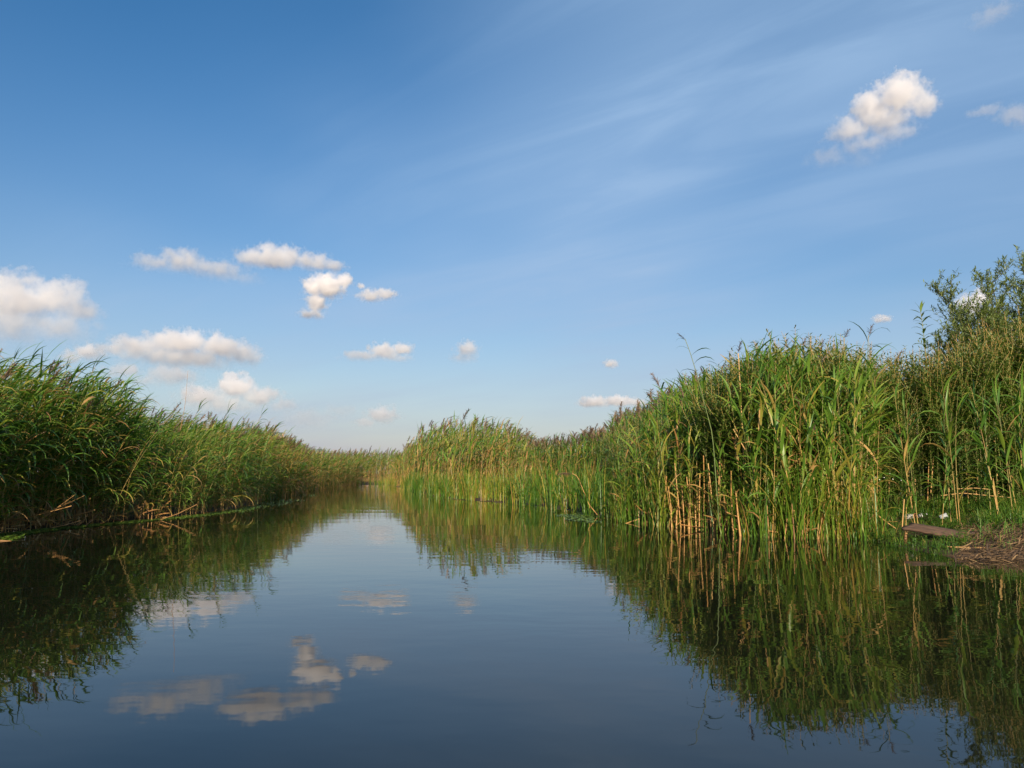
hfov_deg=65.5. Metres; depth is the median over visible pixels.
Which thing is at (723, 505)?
dead reed
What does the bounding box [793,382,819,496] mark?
reed
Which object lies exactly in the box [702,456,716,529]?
dead reed
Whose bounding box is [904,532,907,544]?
wooden stub
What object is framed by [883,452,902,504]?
dead reed
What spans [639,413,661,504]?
reed
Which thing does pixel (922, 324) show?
leafy shoot
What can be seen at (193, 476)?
reed
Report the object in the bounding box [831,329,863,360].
plumed reed
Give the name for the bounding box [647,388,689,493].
reed
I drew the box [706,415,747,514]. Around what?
reed
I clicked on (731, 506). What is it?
dead reed
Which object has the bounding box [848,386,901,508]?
reed
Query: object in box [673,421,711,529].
reed
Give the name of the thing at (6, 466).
reed
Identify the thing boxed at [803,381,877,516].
reed
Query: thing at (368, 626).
water
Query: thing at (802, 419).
reed
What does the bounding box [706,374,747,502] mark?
reed
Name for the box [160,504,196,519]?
dead reed
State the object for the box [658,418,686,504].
reed
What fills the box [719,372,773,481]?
reed
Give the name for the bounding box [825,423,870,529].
reed
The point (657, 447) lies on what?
reed
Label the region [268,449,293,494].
reed
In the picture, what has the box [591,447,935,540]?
young reeds
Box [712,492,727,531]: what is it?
dead reed
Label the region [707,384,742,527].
reed
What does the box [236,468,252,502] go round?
reed
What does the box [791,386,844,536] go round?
reed
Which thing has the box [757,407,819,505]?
reed
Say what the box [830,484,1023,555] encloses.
grass
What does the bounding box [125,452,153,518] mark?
reed
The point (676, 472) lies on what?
reed
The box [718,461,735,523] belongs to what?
dead reed
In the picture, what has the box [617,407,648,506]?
reed
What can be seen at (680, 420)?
reed
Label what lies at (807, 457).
reed
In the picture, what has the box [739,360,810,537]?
reed
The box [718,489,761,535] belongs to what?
dead reed
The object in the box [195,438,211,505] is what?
reed
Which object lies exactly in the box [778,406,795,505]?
reed
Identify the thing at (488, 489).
sedge tussock
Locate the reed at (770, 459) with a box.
[760,423,775,514]
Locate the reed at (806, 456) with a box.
[786,418,839,532]
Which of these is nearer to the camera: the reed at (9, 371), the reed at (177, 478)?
the reed at (9, 371)
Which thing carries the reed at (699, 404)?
on the ground at (951, 553)
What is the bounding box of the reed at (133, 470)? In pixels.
[119,437,154,513]
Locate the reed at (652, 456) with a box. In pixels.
[627,412,669,522]
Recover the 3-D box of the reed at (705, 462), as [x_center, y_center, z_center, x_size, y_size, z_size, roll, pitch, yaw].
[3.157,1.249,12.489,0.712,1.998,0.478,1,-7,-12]
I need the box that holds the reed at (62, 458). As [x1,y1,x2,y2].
[48,417,86,524]
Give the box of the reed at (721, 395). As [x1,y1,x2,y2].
[686,371,732,524]
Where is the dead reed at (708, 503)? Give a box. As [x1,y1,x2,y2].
[688,468,714,529]
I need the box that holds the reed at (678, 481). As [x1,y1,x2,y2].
[661,405,706,523]
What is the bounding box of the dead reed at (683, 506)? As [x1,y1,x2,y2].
[674,486,694,527]
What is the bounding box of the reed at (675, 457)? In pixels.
[658,407,698,525]
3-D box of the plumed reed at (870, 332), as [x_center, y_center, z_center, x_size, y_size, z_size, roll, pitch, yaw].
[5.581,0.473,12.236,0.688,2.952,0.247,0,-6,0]
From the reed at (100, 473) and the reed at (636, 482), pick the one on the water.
the reed at (100, 473)
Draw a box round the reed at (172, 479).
[152,455,187,515]
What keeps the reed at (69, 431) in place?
on the ground at (951, 553)
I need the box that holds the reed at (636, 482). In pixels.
[630,445,647,518]
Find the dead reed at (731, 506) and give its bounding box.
[718,473,735,533]
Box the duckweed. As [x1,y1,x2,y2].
[0,495,620,539]
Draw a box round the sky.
[0,0,1023,471]
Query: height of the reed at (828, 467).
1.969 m
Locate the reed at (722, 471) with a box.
[696,398,734,514]
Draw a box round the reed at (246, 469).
[238,444,260,503]
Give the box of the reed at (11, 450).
[0,421,29,507]
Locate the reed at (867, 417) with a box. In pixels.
[815,366,890,516]
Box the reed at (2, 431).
[0,389,42,502]
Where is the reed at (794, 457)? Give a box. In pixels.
[773,417,806,513]
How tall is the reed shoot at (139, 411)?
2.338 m
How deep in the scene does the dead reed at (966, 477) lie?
12.02 m
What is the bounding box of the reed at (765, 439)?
[742,419,772,509]
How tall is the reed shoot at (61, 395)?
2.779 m
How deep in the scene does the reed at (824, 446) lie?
10.84 m
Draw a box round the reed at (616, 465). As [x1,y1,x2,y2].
[609,433,632,506]
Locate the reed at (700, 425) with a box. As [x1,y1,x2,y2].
[683,380,707,521]
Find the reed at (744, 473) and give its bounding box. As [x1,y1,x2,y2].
[715,365,774,509]
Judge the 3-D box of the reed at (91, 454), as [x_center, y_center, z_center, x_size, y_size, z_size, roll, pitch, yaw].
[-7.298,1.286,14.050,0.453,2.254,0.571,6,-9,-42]
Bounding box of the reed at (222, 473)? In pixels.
[210,440,238,508]
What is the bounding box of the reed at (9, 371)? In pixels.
[0,362,26,439]
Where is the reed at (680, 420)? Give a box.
[679,413,687,504]
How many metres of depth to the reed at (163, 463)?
15.54 m
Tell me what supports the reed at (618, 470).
on the ground at (951, 553)
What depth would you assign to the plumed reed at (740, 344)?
11.50 m
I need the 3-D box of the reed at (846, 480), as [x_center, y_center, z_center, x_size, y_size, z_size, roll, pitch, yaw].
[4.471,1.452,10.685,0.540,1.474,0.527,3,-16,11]
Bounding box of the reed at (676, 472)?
[659,437,690,511]
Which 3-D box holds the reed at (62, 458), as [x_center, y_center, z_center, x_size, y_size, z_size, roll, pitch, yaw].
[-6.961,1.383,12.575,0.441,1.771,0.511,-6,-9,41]
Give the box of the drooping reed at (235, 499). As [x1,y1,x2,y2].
[212,495,253,507]
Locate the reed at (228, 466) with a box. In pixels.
[221,434,240,507]
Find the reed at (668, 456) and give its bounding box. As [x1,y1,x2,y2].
[661,427,676,516]
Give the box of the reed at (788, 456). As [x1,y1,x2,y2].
[764,411,804,510]
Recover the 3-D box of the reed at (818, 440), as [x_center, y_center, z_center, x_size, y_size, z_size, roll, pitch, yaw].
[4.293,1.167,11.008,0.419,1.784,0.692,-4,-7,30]
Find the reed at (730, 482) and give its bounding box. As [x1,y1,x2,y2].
[721,421,738,519]
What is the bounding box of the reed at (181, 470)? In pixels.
[171,437,197,516]
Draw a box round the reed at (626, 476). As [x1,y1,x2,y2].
[618,447,629,518]
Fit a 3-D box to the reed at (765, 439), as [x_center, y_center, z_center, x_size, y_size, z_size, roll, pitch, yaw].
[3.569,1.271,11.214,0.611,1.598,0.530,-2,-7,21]
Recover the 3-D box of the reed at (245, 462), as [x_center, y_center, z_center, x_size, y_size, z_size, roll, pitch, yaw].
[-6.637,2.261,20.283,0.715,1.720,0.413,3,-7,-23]
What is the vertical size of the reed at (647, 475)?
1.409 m
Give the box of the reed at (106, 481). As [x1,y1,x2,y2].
[95,453,114,517]
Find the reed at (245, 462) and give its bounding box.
[235,439,255,504]
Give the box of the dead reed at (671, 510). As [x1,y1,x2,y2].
[668,486,682,526]
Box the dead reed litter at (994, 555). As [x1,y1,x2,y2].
[948,507,1023,562]
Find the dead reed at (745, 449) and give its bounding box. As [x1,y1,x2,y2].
[733,429,764,481]
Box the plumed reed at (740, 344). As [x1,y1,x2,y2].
[736,340,745,509]
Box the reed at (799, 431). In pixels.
[764,374,818,503]
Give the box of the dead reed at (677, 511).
[675,497,693,527]
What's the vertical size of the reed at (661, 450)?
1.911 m
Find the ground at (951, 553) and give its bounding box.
[0,474,1023,558]
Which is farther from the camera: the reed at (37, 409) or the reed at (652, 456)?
the reed at (652, 456)
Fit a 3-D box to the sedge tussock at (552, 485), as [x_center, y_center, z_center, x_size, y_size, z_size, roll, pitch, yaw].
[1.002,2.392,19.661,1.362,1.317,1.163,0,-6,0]
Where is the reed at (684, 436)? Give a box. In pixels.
[670,395,705,515]
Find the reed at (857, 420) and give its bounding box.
[839,386,900,512]
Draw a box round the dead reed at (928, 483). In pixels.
[927,463,934,505]
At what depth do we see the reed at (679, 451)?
13.35 m
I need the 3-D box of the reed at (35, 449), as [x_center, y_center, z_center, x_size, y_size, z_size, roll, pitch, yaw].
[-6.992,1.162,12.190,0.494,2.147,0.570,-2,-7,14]
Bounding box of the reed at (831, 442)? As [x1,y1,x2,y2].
[795,389,853,516]
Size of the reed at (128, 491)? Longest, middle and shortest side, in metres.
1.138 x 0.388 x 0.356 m
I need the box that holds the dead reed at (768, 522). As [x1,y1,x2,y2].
[767,505,776,537]
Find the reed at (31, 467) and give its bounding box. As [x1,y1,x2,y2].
[22,402,54,528]
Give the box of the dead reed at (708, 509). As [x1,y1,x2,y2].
[698,487,717,529]
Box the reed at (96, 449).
[58,400,121,521]
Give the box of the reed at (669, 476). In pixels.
[654,415,680,508]
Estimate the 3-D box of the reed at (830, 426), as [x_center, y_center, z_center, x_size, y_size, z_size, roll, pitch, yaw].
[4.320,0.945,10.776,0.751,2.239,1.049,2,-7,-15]
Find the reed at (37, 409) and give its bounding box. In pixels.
[1,401,62,532]
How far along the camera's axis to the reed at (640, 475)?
14.14 m
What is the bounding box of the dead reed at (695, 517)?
[689,504,696,528]
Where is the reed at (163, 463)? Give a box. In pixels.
[147,438,175,516]
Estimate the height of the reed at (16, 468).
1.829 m
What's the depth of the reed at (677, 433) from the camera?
13.05 m
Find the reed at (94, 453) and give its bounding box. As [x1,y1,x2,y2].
[69,405,121,519]
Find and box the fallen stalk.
[941,493,1009,497]
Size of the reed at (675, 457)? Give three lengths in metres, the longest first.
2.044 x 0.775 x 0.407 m
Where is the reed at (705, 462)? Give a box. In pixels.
[698,403,717,527]
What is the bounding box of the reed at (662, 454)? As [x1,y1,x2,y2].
[638,409,683,525]
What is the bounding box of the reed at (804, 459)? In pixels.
[789,412,824,528]
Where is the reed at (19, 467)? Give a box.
[0,420,35,508]
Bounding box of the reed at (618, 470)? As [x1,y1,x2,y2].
[610,437,634,510]
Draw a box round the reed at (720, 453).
[709,422,739,530]
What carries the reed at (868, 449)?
on the ground at (951, 553)
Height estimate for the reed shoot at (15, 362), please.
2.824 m
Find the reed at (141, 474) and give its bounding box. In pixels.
[123,431,161,520]
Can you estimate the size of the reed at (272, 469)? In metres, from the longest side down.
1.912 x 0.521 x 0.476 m
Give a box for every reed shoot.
[2,342,35,384]
[14,340,45,395]
[31,358,86,527]
[61,355,110,526]
[115,392,152,518]
[174,398,208,512]
[206,399,234,509]
[242,408,267,504]
[257,421,282,505]
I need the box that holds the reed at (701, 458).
[689,409,714,499]
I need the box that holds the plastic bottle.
[904,513,922,519]
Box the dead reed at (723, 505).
[711,495,727,528]
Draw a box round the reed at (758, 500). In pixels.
[734,401,794,535]
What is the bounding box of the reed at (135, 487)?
[119,465,147,519]
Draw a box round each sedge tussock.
[418,466,437,495]
[427,465,456,497]
[449,458,481,498]
[457,461,481,499]
[469,464,510,500]
[487,464,507,500]
[494,457,526,502]
[500,456,541,504]
[500,460,532,503]
[514,456,548,505]
[531,457,575,506]
[549,460,609,515]
[550,455,600,511]
[555,459,582,508]
[566,445,609,512]
[576,455,632,517]
[595,453,658,512]
[600,457,646,516]
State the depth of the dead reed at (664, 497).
13.19 m
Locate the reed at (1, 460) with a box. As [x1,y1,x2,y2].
[0,362,35,533]
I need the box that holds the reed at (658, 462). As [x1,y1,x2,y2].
[643,426,675,506]
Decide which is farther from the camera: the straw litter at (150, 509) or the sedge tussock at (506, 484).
the sedge tussock at (506, 484)
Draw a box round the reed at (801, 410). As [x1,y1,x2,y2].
[775,403,818,489]
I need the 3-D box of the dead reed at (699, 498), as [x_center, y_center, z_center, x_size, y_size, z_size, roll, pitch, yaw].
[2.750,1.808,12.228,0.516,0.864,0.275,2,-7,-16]
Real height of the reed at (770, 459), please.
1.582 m
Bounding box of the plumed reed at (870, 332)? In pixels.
[850,321,892,505]
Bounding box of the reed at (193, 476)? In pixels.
[190,444,207,513]
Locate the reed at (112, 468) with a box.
[83,433,142,522]
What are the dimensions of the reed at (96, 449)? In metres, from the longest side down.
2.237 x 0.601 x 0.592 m
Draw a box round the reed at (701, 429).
[674,375,720,524]
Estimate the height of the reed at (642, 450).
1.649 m
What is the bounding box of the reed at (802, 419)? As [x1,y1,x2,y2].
[788,378,828,490]
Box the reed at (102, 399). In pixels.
[44,397,108,524]
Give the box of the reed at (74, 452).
[62,399,107,524]
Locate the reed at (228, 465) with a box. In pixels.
[221,435,243,502]
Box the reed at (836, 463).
[806,431,858,512]
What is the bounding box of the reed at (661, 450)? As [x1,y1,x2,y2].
[649,413,673,502]
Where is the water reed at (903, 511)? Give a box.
[886,494,918,537]
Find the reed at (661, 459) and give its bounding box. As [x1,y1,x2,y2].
[647,426,672,508]
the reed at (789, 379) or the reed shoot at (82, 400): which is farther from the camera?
the reed shoot at (82, 400)
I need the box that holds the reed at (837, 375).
[799,362,888,538]
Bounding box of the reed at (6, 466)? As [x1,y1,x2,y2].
[0,419,25,515]
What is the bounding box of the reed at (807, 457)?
[785,416,830,523]
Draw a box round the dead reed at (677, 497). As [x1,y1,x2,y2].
[666,463,681,527]
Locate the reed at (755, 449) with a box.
[735,400,773,524]
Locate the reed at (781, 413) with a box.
[765,363,812,511]
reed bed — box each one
[0,340,368,533]
[261,446,568,496]
[383,350,910,496]
[617,331,1023,533]
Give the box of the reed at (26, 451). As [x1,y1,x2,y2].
[17,383,49,530]
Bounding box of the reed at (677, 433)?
[649,403,695,505]
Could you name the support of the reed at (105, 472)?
on the ground at (951, 553)
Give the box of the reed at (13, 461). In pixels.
[6,376,42,528]
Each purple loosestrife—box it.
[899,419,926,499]
[932,413,963,500]
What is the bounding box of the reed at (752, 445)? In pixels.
[728,384,772,531]
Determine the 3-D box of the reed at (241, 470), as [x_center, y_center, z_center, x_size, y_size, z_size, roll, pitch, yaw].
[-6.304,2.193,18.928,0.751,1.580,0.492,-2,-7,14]
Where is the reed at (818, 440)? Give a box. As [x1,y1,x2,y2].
[811,409,839,493]
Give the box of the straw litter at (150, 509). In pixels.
[0,492,896,540]
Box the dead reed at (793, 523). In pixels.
[780,501,794,538]
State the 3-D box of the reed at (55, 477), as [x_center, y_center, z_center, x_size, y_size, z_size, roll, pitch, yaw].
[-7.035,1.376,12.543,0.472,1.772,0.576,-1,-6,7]
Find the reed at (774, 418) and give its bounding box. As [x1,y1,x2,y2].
[738,363,815,536]
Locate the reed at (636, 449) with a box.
[621,412,650,501]
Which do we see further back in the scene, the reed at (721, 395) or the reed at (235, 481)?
the reed at (235, 481)
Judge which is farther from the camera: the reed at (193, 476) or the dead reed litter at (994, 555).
the reed at (193, 476)
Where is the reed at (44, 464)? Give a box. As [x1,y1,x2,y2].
[30,407,70,529]
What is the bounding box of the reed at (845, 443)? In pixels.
[812,398,868,511]
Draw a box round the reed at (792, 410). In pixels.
[764,369,812,494]
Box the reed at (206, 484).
[196,457,215,513]
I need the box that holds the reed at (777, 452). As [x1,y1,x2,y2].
[752,397,805,515]
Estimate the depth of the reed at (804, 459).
10.51 m
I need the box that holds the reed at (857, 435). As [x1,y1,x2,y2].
[840,355,890,518]
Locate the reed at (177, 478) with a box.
[175,449,185,515]
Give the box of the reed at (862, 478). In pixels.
[846,412,890,504]
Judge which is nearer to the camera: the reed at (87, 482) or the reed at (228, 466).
the reed at (87, 482)
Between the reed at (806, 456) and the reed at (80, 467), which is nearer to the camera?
the reed at (806, 456)
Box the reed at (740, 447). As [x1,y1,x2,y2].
[719,367,764,527]
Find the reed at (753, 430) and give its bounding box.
[751,405,759,471]
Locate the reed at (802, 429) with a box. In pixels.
[787,394,818,500]
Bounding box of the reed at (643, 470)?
[623,433,653,519]
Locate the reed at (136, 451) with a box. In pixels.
[127,444,147,519]
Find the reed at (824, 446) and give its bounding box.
[815,418,836,494]
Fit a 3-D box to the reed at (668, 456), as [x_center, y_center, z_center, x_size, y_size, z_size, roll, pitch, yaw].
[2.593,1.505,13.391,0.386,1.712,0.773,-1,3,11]
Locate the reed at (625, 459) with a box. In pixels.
[605,415,643,516]
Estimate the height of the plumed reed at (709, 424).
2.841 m
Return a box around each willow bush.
[917,245,1023,367]
[927,294,1023,490]
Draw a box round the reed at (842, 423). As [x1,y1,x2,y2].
[828,362,904,538]
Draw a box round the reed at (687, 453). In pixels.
[664,410,701,503]
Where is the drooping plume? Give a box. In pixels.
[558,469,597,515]
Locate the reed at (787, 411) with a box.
[755,371,802,494]
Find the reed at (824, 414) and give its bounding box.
[796,366,875,506]
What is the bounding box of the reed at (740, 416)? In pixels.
[717,382,777,533]
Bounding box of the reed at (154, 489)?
[146,459,161,517]
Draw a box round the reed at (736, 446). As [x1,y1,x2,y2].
[711,364,757,527]
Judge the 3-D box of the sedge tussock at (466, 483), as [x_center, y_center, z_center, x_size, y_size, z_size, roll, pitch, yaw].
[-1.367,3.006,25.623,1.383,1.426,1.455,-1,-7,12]
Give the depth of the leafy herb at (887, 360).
13.04 m
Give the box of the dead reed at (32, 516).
[0,506,70,522]
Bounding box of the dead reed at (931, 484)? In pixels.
[930,461,936,499]
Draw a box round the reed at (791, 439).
[763,405,803,530]
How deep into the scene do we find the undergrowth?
12.12 m
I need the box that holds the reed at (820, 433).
[799,400,848,537]
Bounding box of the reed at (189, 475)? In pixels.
[178,442,202,516]
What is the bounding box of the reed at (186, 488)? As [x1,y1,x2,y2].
[186,466,194,510]
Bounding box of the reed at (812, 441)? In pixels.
[788,388,835,509]
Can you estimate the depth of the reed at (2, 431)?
11.24 m
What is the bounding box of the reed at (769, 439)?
[737,354,828,518]
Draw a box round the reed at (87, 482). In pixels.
[81,431,102,521]
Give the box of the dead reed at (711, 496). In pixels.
[699,463,714,530]
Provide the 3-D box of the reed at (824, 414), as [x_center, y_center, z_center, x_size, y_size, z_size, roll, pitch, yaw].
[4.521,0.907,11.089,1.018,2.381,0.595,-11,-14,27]
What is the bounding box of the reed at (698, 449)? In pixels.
[689,412,714,496]
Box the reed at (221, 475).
[201,442,246,512]
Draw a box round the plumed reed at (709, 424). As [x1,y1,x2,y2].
[678,333,719,526]
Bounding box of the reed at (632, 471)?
[620,442,641,503]
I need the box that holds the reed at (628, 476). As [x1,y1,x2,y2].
[617,461,634,509]
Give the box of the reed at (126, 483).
[111,447,146,518]
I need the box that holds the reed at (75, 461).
[46,419,114,527]
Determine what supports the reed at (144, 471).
on the ground at (951, 553)
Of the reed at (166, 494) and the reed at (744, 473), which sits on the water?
the reed at (166, 494)
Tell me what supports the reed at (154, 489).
on the ground at (951, 553)
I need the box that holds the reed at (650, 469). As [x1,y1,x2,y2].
[639,434,661,508]
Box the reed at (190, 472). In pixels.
[179,445,204,507]
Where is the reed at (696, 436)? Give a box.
[675,428,710,523]
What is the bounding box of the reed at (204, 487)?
[198,455,215,511]
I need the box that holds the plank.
[901,523,974,538]
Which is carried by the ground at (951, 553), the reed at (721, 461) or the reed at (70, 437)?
the reed at (70, 437)
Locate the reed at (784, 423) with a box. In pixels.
[759,377,800,523]
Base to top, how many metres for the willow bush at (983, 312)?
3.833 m
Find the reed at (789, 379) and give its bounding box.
[764,365,833,510]
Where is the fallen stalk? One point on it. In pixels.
(974, 494)
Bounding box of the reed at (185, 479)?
[165,456,209,511]
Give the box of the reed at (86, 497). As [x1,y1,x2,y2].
[81,388,115,523]
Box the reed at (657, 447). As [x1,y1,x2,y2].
[646,409,667,501]
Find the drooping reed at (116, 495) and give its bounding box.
[94,490,132,504]
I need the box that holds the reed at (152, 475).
[142,443,167,506]
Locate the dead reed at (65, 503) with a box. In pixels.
[33,496,82,516]
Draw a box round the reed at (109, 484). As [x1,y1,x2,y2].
[93,452,120,514]
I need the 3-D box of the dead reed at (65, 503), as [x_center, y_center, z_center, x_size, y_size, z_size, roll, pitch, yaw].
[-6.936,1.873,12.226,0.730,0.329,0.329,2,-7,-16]
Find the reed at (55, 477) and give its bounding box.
[36,422,75,524]
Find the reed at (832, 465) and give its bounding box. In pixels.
[812,427,843,536]
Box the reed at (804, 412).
[779,351,823,535]
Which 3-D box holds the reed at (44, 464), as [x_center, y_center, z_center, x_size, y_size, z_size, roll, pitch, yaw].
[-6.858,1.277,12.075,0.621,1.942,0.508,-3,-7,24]
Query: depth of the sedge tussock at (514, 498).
22.34 m
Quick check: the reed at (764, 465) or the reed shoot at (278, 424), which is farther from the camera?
the reed shoot at (278, 424)
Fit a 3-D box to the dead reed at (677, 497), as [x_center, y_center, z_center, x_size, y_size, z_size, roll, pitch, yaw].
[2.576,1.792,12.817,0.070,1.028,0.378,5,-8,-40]
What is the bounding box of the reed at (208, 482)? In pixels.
[204,457,213,507]
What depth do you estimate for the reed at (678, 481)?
13.03 m
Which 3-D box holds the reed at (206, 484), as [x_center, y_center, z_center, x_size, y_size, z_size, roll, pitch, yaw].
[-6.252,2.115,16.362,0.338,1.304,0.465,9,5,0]
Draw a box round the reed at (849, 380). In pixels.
[815,358,893,500]
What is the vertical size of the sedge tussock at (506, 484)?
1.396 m
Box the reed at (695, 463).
[678,403,706,507]
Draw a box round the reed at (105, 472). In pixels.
[96,424,125,521]
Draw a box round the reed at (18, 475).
[0,449,38,517]
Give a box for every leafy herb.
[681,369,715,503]
[726,348,739,433]
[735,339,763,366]
[757,325,800,356]
[805,333,820,354]
[885,348,910,396]
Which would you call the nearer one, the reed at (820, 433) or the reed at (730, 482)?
the reed at (820, 433)
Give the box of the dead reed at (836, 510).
[835,481,838,538]
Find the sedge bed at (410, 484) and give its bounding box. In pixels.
[258,453,704,521]
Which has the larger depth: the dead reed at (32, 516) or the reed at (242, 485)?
the reed at (242, 485)
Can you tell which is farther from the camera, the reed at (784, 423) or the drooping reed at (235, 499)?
the drooping reed at (235, 499)
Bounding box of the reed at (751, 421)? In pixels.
[734,381,773,517]
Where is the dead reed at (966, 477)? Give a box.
[959,448,968,503]
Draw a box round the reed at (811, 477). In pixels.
[784,420,829,535]
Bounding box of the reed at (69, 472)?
[54,410,87,526]
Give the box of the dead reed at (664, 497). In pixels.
[659,476,671,525]
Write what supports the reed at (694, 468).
on the ground at (951, 553)
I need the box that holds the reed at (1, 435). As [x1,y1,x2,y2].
[0,410,17,436]
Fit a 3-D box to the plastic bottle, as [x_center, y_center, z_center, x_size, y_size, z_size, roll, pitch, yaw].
[5.630,1.857,11.176,0.238,0.082,0.082,-9,-10,23]
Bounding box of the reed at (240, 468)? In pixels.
[227,435,257,508]
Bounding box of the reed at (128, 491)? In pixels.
[113,462,142,521]
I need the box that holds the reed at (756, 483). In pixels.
[739,429,767,536]
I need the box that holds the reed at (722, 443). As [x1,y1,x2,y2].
[710,385,733,517]
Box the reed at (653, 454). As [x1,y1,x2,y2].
[637,412,669,517]
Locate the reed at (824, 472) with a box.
[794,360,868,533]
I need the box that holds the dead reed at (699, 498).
[681,474,699,529]
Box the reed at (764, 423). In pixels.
[736,348,800,504]
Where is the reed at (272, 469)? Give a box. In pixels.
[264,440,278,491]
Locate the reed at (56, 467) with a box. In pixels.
[49,418,79,512]
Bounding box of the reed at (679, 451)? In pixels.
[662,417,695,522]
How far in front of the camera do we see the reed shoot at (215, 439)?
17.99 m
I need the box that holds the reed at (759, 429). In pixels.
[729,392,790,532]
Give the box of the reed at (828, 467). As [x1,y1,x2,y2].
[811,394,846,513]
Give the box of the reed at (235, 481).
[227,463,246,506]
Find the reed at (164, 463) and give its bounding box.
[155,428,179,515]
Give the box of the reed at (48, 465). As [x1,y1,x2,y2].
[41,403,74,510]
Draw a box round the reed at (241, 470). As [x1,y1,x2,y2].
[226,443,262,505]
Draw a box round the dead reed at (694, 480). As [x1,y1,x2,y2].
[686,477,701,528]
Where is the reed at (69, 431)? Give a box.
[37,414,92,528]
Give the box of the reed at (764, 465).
[744,443,779,506]
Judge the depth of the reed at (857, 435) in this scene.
10.56 m
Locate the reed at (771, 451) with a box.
[745,402,781,498]
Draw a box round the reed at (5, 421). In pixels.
[0,400,21,452]
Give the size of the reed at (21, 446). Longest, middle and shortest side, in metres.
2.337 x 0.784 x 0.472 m
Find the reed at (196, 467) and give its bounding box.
[192,439,212,507]
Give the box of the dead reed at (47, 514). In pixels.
[22,494,75,530]
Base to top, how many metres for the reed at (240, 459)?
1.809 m
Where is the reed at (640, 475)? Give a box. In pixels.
[630,455,648,508]
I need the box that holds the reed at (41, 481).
[36,437,52,512]
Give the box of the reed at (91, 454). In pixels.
[87,395,113,518]
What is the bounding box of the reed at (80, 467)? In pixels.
[72,410,97,523]
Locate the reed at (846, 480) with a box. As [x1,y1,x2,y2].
[826,441,866,521]
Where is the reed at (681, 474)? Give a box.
[660,439,692,526]
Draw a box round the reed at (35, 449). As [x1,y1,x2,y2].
[30,390,63,528]
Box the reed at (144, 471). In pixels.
[107,426,173,522]
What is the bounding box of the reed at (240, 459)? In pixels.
[231,436,250,499]
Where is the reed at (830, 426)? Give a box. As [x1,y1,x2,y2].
[816,368,861,522]
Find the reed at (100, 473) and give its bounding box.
[92,434,122,523]
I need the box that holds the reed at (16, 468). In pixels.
[7,410,42,531]
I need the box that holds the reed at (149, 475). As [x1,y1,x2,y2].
[143,455,165,503]
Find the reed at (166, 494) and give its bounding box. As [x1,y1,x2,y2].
[156,474,179,517]
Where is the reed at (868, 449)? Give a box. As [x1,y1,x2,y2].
[856,394,902,511]
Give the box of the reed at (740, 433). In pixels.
[728,404,749,489]
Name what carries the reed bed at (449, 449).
on the ground at (951, 553)
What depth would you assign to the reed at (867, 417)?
10.56 m
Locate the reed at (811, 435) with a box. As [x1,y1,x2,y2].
[767,404,833,512]
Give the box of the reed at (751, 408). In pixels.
[737,385,772,513]
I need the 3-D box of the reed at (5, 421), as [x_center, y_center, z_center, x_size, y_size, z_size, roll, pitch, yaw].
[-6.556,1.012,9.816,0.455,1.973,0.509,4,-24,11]
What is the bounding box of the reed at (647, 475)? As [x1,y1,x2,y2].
[638,454,656,509]
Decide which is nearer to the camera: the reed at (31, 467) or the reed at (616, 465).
the reed at (31, 467)
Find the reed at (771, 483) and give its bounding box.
[744,402,797,533]
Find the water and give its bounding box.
[0,484,1023,767]
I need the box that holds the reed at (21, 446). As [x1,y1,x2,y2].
[0,380,79,511]
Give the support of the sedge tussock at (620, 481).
on the ground at (951, 553)
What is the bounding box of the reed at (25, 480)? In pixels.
[16,443,50,530]
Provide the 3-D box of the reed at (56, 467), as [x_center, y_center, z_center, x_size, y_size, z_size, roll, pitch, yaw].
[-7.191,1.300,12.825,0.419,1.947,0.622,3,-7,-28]
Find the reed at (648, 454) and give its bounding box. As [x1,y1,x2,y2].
[631,409,664,511]
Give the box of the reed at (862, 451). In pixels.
[841,419,888,484]
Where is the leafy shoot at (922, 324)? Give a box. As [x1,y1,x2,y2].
[913,301,938,483]
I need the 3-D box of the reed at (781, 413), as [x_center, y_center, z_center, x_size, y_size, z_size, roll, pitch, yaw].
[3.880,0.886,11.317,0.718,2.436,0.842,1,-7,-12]
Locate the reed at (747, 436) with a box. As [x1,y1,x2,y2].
[724,410,774,520]
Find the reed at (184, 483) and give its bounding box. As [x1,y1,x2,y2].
[177,447,192,503]
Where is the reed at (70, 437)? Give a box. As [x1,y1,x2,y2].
[40,387,105,526]
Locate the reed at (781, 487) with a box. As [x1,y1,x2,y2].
[765,435,797,536]
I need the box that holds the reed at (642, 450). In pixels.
[636,429,646,483]
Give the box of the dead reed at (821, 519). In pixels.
[818,499,845,538]
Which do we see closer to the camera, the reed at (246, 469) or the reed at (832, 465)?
the reed at (832, 465)
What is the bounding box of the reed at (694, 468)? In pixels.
[682,422,700,516]
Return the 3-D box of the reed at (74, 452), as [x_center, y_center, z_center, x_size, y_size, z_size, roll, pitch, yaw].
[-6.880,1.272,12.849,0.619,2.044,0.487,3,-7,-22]
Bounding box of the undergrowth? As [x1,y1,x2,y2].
[590,306,1023,529]
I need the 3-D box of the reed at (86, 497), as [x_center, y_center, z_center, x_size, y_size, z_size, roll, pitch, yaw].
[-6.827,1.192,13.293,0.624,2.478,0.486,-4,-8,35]
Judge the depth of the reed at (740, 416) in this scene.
10.90 m
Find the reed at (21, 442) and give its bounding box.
[0,378,55,531]

